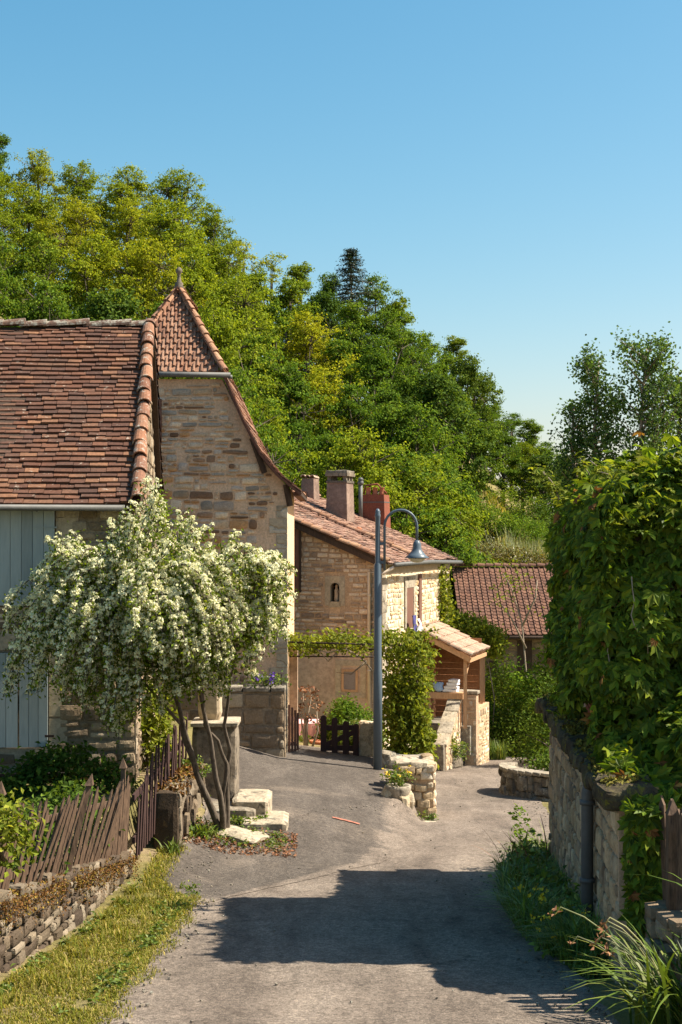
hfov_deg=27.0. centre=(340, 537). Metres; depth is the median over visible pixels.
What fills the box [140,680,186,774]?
hedge plant
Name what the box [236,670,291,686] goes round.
potted flowers
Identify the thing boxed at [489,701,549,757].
shrub
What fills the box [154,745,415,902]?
driveway
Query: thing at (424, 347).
lime tree
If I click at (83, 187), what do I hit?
oak tree
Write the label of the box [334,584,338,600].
statue
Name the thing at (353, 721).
leafy plant
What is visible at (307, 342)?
oak tree
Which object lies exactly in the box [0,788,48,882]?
creeper
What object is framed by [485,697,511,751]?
shrub
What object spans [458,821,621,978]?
verge grass
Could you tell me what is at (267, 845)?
ground weeds
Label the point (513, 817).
elder sprig
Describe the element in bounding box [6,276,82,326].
lime tree
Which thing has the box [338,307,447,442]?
lime tree
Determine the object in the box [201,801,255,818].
stone step
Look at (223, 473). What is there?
tall stone house
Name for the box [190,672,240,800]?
stone pillar
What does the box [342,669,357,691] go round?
window
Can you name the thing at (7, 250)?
lime tree
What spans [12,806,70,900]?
hedge plant
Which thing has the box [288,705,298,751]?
garden gate
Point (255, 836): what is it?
flat rock
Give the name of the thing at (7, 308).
lime tree
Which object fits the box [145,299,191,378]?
lime tree
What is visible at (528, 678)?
shrub
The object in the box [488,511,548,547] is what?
scrub bush
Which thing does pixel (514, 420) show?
lime tree
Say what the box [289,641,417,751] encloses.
pergola
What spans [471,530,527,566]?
scrub bush
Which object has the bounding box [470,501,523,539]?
scrub bush
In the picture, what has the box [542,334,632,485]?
poplar tree
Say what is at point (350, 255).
fir tree
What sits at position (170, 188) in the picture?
oak tree
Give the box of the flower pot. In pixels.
[309,739,320,744]
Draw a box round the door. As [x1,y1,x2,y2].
[488,640,531,683]
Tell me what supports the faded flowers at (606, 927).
on the ground at (602, 991)
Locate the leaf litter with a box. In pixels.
[183,815,297,857]
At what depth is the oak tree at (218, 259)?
82.92 m
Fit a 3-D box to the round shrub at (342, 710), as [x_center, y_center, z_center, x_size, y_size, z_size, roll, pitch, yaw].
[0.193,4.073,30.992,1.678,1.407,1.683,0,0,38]
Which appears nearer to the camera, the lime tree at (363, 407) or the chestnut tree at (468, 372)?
the lime tree at (363, 407)
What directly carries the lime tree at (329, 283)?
on the ground at (602, 991)
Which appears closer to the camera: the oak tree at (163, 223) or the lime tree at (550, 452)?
the oak tree at (163, 223)
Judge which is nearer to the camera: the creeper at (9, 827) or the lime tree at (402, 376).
the creeper at (9, 827)
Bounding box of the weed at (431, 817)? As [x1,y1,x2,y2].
[417,810,438,820]
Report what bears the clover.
on the ground at (602, 991)
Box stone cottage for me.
[292,470,462,747]
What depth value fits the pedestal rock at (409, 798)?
23.39 m
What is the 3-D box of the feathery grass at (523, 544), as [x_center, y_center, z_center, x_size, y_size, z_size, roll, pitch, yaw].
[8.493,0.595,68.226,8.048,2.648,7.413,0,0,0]
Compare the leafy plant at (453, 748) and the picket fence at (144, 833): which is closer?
the picket fence at (144, 833)
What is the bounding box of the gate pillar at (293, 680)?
[289,648,297,741]
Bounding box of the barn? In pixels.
[449,563,554,713]
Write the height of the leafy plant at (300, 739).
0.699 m
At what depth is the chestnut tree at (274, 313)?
74.38 m
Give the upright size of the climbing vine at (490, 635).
6.274 m
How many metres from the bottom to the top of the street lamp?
5.020 m
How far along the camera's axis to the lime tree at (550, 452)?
96.49 m
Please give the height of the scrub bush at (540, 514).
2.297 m
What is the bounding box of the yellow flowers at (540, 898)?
[513,884,589,938]
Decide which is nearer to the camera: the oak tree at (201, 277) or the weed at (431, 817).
the weed at (431, 817)
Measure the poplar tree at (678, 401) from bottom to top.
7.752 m
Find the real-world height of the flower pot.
0.300 m
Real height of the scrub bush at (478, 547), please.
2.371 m
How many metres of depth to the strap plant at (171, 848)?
17.73 m
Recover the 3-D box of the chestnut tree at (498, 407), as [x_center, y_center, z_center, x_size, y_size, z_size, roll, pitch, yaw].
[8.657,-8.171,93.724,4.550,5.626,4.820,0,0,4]
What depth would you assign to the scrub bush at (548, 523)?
75.52 m
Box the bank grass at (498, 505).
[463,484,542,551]
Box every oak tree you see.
[0,165,39,286]
[0,184,88,301]
[8,148,82,259]
[29,195,115,299]
[32,230,144,319]
[43,159,136,270]
[74,197,170,294]
[83,162,166,267]
[95,232,210,319]
[115,167,221,283]
[118,197,230,318]
[136,243,254,378]
[161,294,282,421]
[166,203,245,283]
[181,236,256,332]
[192,271,315,413]
[245,397,326,497]
[257,309,360,430]
[278,366,370,472]
[309,426,438,549]
[394,452,488,610]
[490,441,548,510]
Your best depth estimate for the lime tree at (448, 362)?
85.61 m
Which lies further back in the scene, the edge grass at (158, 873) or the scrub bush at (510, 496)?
the scrub bush at (510, 496)
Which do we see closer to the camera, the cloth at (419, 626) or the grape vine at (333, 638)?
the grape vine at (333, 638)
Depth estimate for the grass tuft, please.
39.67 m
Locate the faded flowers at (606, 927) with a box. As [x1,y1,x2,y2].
[548,905,674,1023]
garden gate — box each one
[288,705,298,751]
[321,715,358,755]
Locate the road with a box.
[97,753,620,1023]
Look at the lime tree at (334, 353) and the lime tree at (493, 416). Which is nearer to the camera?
the lime tree at (334, 353)
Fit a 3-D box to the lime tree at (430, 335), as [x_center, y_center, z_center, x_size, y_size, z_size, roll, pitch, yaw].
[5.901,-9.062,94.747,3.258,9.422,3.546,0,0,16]
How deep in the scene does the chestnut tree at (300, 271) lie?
97.47 m
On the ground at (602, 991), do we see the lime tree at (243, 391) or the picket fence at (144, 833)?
the lime tree at (243, 391)
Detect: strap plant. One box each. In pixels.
[155,836,188,854]
[189,816,234,844]
[472,815,547,863]
[561,874,681,1023]
[593,869,681,1018]
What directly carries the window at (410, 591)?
in the stone cottage
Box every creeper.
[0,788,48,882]
[528,431,681,958]
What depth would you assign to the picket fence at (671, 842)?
10.76 m
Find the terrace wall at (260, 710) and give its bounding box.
[174,685,286,756]
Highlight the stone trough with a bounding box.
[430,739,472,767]
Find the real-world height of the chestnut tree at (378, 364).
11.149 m
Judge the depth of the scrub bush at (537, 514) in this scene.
80.47 m
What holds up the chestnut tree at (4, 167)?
on the ground at (602, 991)
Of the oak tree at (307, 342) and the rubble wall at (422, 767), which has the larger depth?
the oak tree at (307, 342)
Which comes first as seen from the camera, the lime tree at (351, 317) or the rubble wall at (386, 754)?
the rubble wall at (386, 754)
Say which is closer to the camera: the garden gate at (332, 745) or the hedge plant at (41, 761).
the hedge plant at (41, 761)
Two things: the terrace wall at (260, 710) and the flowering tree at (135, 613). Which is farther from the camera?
the terrace wall at (260, 710)
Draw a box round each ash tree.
[201,240,280,342]
[248,253,302,339]
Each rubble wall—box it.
[382,750,420,768]
[388,754,437,818]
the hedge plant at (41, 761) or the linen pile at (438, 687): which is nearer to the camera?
the hedge plant at (41, 761)
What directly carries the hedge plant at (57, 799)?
on the ground at (602, 991)
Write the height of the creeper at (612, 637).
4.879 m
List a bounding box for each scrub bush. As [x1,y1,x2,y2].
[468,534,498,566]
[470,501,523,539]
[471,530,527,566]
[485,542,548,566]
[486,477,548,519]
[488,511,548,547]
[503,497,553,528]
[517,506,552,524]
[519,552,551,566]
[521,515,550,547]
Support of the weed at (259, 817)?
on the ground at (602, 991)
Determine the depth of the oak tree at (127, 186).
95.26 m
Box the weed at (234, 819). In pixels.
[230,811,245,826]
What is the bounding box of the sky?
[0,0,681,505]
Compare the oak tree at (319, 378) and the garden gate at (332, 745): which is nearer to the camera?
the garden gate at (332, 745)
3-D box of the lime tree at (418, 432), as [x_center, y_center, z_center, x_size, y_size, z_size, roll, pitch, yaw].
[3.377,-0.263,61.648,5.435,11.434,6.038,0,0,21]
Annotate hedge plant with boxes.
[0,732,145,798]
[0,758,71,801]
[12,775,124,846]
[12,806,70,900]
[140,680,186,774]
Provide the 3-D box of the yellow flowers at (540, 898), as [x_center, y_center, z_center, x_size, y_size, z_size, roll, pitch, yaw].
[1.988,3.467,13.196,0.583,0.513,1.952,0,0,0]
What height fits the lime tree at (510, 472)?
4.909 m
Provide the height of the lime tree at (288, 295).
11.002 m
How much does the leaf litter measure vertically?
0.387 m
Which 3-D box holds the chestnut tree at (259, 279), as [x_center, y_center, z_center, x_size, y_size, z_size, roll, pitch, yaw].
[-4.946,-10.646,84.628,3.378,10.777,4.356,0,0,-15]
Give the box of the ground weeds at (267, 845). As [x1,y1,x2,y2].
[190,815,292,851]
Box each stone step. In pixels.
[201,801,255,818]
[232,789,272,814]
[241,811,288,830]
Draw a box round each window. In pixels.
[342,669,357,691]
[407,587,413,626]
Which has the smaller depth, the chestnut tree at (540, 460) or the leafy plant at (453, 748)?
the leafy plant at (453, 748)
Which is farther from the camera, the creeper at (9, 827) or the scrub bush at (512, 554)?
the scrub bush at (512, 554)
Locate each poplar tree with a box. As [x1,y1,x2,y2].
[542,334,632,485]
[546,390,601,512]
[579,321,681,467]
[652,366,681,453]
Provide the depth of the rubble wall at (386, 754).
27.37 m
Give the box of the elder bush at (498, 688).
[485,659,530,747]
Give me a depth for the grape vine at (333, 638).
28.45 m
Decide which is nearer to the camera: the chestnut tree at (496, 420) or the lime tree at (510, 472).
the lime tree at (510, 472)
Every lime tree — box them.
[0,227,87,319]
[0,231,35,326]
[0,274,46,326]
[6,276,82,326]
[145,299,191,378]
[211,362,316,483]
[226,330,344,472]
[261,362,316,481]
[269,277,320,404]
[271,417,345,498]
[306,379,412,508]
[312,272,343,363]
[312,430,355,496]
[314,336,364,436]
[322,299,386,397]
[322,440,464,591]
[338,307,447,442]
[344,272,417,389]
[356,398,484,551]
[358,401,414,520]
[370,328,453,452]
[387,362,418,465]
[407,503,500,607]
[410,330,443,406]
[419,396,509,517]
[420,431,470,523]
[431,350,456,427]
[457,404,523,490]
[486,431,524,506]
[487,412,545,488]
[511,418,549,496]
[520,441,577,498]
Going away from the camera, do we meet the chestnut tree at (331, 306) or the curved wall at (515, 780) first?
the curved wall at (515, 780)
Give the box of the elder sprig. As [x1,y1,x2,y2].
[499,803,536,852]
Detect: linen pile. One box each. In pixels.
[434,683,443,691]
[442,679,459,692]
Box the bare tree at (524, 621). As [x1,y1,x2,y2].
[483,548,544,676]
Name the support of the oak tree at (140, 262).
on the ground at (602, 991)
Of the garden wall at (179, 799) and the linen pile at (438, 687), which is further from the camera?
the linen pile at (438, 687)
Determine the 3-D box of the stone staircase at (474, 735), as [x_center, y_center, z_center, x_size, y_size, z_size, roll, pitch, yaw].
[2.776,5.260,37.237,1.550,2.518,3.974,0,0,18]
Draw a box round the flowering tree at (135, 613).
[0,476,298,829]
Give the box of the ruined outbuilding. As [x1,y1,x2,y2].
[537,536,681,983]
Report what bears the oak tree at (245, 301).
on the ground at (602, 991)
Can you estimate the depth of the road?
12.76 m
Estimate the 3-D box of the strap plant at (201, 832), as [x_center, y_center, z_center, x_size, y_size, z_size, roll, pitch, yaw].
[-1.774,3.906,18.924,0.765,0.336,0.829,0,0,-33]
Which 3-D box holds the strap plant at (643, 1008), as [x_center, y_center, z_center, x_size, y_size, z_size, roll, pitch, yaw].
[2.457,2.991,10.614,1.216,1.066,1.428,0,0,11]
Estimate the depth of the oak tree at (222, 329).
59.75 m
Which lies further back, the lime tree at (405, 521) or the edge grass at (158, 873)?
the lime tree at (405, 521)
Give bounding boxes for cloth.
[412,615,416,631]
[417,619,422,630]
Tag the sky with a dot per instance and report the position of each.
(512, 168)
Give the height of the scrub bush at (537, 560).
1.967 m
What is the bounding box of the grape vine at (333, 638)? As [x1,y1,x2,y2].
[288,624,385,674]
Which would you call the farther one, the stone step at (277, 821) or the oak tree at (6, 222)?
the oak tree at (6, 222)
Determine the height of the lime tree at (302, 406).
11.346 m
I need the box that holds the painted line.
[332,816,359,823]
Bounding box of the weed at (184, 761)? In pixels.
[177,755,211,777]
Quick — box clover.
[0,875,199,1015]
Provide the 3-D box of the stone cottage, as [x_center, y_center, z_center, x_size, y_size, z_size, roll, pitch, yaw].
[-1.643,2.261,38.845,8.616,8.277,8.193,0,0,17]
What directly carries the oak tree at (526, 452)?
on the ground at (602, 991)
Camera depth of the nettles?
14.75 m
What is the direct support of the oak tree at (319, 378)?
on the ground at (602, 991)
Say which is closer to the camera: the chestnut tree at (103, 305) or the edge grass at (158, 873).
the edge grass at (158, 873)
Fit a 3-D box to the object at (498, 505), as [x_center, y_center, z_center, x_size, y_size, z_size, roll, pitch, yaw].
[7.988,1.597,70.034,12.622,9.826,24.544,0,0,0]
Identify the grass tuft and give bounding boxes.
[489,738,515,759]
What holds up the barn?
on the ground at (602, 991)
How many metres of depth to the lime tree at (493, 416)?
82.70 m
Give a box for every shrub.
[298,685,324,746]
[311,692,384,748]
[485,653,536,743]
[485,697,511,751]
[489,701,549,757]
[498,673,550,738]
[503,639,556,754]
[510,670,556,763]
[523,742,550,770]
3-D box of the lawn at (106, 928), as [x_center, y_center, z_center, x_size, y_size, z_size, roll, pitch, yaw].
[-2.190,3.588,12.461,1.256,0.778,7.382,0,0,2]
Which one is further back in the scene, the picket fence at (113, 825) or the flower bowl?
the flower bowl
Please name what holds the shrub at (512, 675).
on the ground at (602, 991)
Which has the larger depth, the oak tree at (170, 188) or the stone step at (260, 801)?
the oak tree at (170, 188)
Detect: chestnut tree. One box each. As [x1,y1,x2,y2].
[0,132,12,228]
[0,161,9,175]
[67,281,150,320]
[237,268,279,393]
[252,298,296,410]
[279,284,358,422]
[280,261,320,369]
[354,345,401,455]
[382,296,419,385]
[390,364,510,496]
[430,350,505,445]
[440,335,476,401]
[463,376,506,426]
[486,406,505,474]
[506,453,571,509]
[534,467,572,519]
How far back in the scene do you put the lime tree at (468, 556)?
52.86 m
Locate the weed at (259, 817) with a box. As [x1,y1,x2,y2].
[239,812,268,822]
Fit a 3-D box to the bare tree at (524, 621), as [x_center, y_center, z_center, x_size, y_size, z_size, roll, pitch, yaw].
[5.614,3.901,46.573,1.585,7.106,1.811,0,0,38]
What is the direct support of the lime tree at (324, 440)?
on the ground at (602, 991)
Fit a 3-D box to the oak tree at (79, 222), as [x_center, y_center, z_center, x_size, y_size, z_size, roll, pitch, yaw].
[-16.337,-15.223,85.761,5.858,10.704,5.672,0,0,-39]
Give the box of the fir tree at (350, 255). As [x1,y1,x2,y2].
[317,247,387,374]
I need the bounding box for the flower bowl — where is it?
[379,762,416,800]
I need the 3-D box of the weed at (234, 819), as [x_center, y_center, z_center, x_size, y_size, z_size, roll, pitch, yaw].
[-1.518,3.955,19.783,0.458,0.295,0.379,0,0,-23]
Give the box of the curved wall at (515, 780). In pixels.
[498,762,549,800]
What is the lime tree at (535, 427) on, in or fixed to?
on the ground at (602, 991)
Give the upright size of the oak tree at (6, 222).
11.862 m
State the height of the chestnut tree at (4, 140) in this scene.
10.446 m
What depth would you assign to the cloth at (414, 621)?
36.19 m
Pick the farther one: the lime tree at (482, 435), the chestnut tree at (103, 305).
the lime tree at (482, 435)
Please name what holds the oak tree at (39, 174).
on the ground at (602, 991)
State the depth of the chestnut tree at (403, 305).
96.67 m
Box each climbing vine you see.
[371,621,441,769]
[436,564,518,739]
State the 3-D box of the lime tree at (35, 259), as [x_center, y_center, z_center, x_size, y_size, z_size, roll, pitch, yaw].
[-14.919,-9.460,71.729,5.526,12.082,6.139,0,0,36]
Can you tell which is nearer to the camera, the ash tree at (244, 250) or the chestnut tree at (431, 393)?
the chestnut tree at (431, 393)
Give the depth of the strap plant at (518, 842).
17.30 m
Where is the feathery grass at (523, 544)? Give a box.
[475,524,548,560]
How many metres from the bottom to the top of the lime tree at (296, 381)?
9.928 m
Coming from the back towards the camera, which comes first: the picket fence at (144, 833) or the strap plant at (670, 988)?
the picket fence at (144, 833)
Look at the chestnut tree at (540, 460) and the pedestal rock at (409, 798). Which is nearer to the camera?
the pedestal rock at (409, 798)
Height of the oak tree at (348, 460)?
10.837 m
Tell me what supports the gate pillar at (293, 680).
on the ground at (602, 991)
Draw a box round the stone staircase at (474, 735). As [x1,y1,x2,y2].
[418,689,488,770]
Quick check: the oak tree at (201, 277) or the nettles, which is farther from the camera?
the oak tree at (201, 277)
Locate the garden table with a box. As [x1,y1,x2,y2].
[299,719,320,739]
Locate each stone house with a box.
[0,318,164,783]
[151,267,307,751]
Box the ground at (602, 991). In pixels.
[0,291,672,1023]
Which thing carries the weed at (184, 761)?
on the garden wall at (179, 799)
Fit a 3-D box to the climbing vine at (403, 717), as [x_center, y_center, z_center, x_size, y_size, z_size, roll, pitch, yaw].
[1.316,3.211,28.497,1.464,3.101,1.591,0,0,0]
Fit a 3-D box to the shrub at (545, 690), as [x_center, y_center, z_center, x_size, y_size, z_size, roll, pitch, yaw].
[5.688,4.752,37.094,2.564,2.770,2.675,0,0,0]
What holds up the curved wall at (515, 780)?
on the ground at (602, 991)
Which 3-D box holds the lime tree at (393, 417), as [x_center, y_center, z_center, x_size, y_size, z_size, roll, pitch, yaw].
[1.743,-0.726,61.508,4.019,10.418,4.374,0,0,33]
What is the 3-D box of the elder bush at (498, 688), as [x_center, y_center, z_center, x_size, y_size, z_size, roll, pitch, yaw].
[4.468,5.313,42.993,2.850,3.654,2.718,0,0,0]
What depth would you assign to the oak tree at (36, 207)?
85.71 m
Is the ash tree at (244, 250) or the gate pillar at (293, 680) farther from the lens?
the ash tree at (244, 250)
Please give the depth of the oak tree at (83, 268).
71.17 m
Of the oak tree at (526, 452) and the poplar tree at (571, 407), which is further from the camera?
the oak tree at (526, 452)
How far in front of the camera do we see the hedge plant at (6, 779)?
17.54 m
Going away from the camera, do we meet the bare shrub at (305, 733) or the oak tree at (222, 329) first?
the bare shrub at (305, 733)
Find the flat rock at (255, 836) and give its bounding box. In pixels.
[216,826,267,845]
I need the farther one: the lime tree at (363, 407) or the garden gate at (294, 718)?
the lime tree at (363, 407)
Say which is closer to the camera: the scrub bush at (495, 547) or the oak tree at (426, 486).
the oak tree at (426, 486)
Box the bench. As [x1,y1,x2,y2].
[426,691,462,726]
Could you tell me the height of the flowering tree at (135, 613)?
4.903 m
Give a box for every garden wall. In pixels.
[0,850,141,975]
[153,758,206,850]
[629,902,681,1015]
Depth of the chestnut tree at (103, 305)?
63.52 m
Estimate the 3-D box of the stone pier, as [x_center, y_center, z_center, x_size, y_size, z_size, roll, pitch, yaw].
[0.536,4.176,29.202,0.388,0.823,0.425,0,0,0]
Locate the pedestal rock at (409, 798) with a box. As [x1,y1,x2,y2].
[382,782,413,809]
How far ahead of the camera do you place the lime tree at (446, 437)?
64.94 m
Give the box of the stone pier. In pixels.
[359,720,372,756]
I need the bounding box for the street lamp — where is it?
[373,509,428,769]
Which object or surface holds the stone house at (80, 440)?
on the ground at (602, 991)
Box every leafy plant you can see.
[299,731,317,743]
[329,711,389,749]
[450,728,458,750]
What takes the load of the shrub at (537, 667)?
on the ground at (602, 991)
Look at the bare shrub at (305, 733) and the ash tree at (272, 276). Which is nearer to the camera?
the bare shrub at (305, 733)
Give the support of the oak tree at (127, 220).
on the ground at (602, 991)
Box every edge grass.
[138,845,193,905]
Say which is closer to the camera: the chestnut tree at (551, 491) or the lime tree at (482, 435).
the lime tree at (482, 435)
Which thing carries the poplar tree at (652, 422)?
on the ground at (602, 991)
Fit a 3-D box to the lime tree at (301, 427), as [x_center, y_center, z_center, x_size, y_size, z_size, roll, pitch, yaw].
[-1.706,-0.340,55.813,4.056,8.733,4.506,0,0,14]
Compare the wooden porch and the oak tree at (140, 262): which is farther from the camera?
the oak tree at (140, 262)
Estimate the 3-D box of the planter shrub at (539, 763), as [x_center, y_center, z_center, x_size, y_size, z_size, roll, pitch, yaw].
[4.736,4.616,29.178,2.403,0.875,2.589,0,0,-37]
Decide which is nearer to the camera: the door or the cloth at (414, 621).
the cloth at (414, 621)
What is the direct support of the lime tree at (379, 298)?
on the ground at (602, 991)
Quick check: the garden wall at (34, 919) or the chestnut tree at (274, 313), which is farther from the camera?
the chestnut tree at (274, 313)
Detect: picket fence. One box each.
[0,758,130,890]
[132,713,187,857]
[659,795,681,909]
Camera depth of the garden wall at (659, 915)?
10.56 m
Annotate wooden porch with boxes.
[417,621,489,728]
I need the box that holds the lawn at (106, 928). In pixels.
[0,874,203,1023]
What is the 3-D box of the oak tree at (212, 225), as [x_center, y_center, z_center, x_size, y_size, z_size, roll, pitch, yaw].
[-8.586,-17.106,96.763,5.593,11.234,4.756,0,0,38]
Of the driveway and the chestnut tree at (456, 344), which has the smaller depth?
the driveway
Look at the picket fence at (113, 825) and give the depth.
13.81 m
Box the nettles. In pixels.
[488,828,595,958]

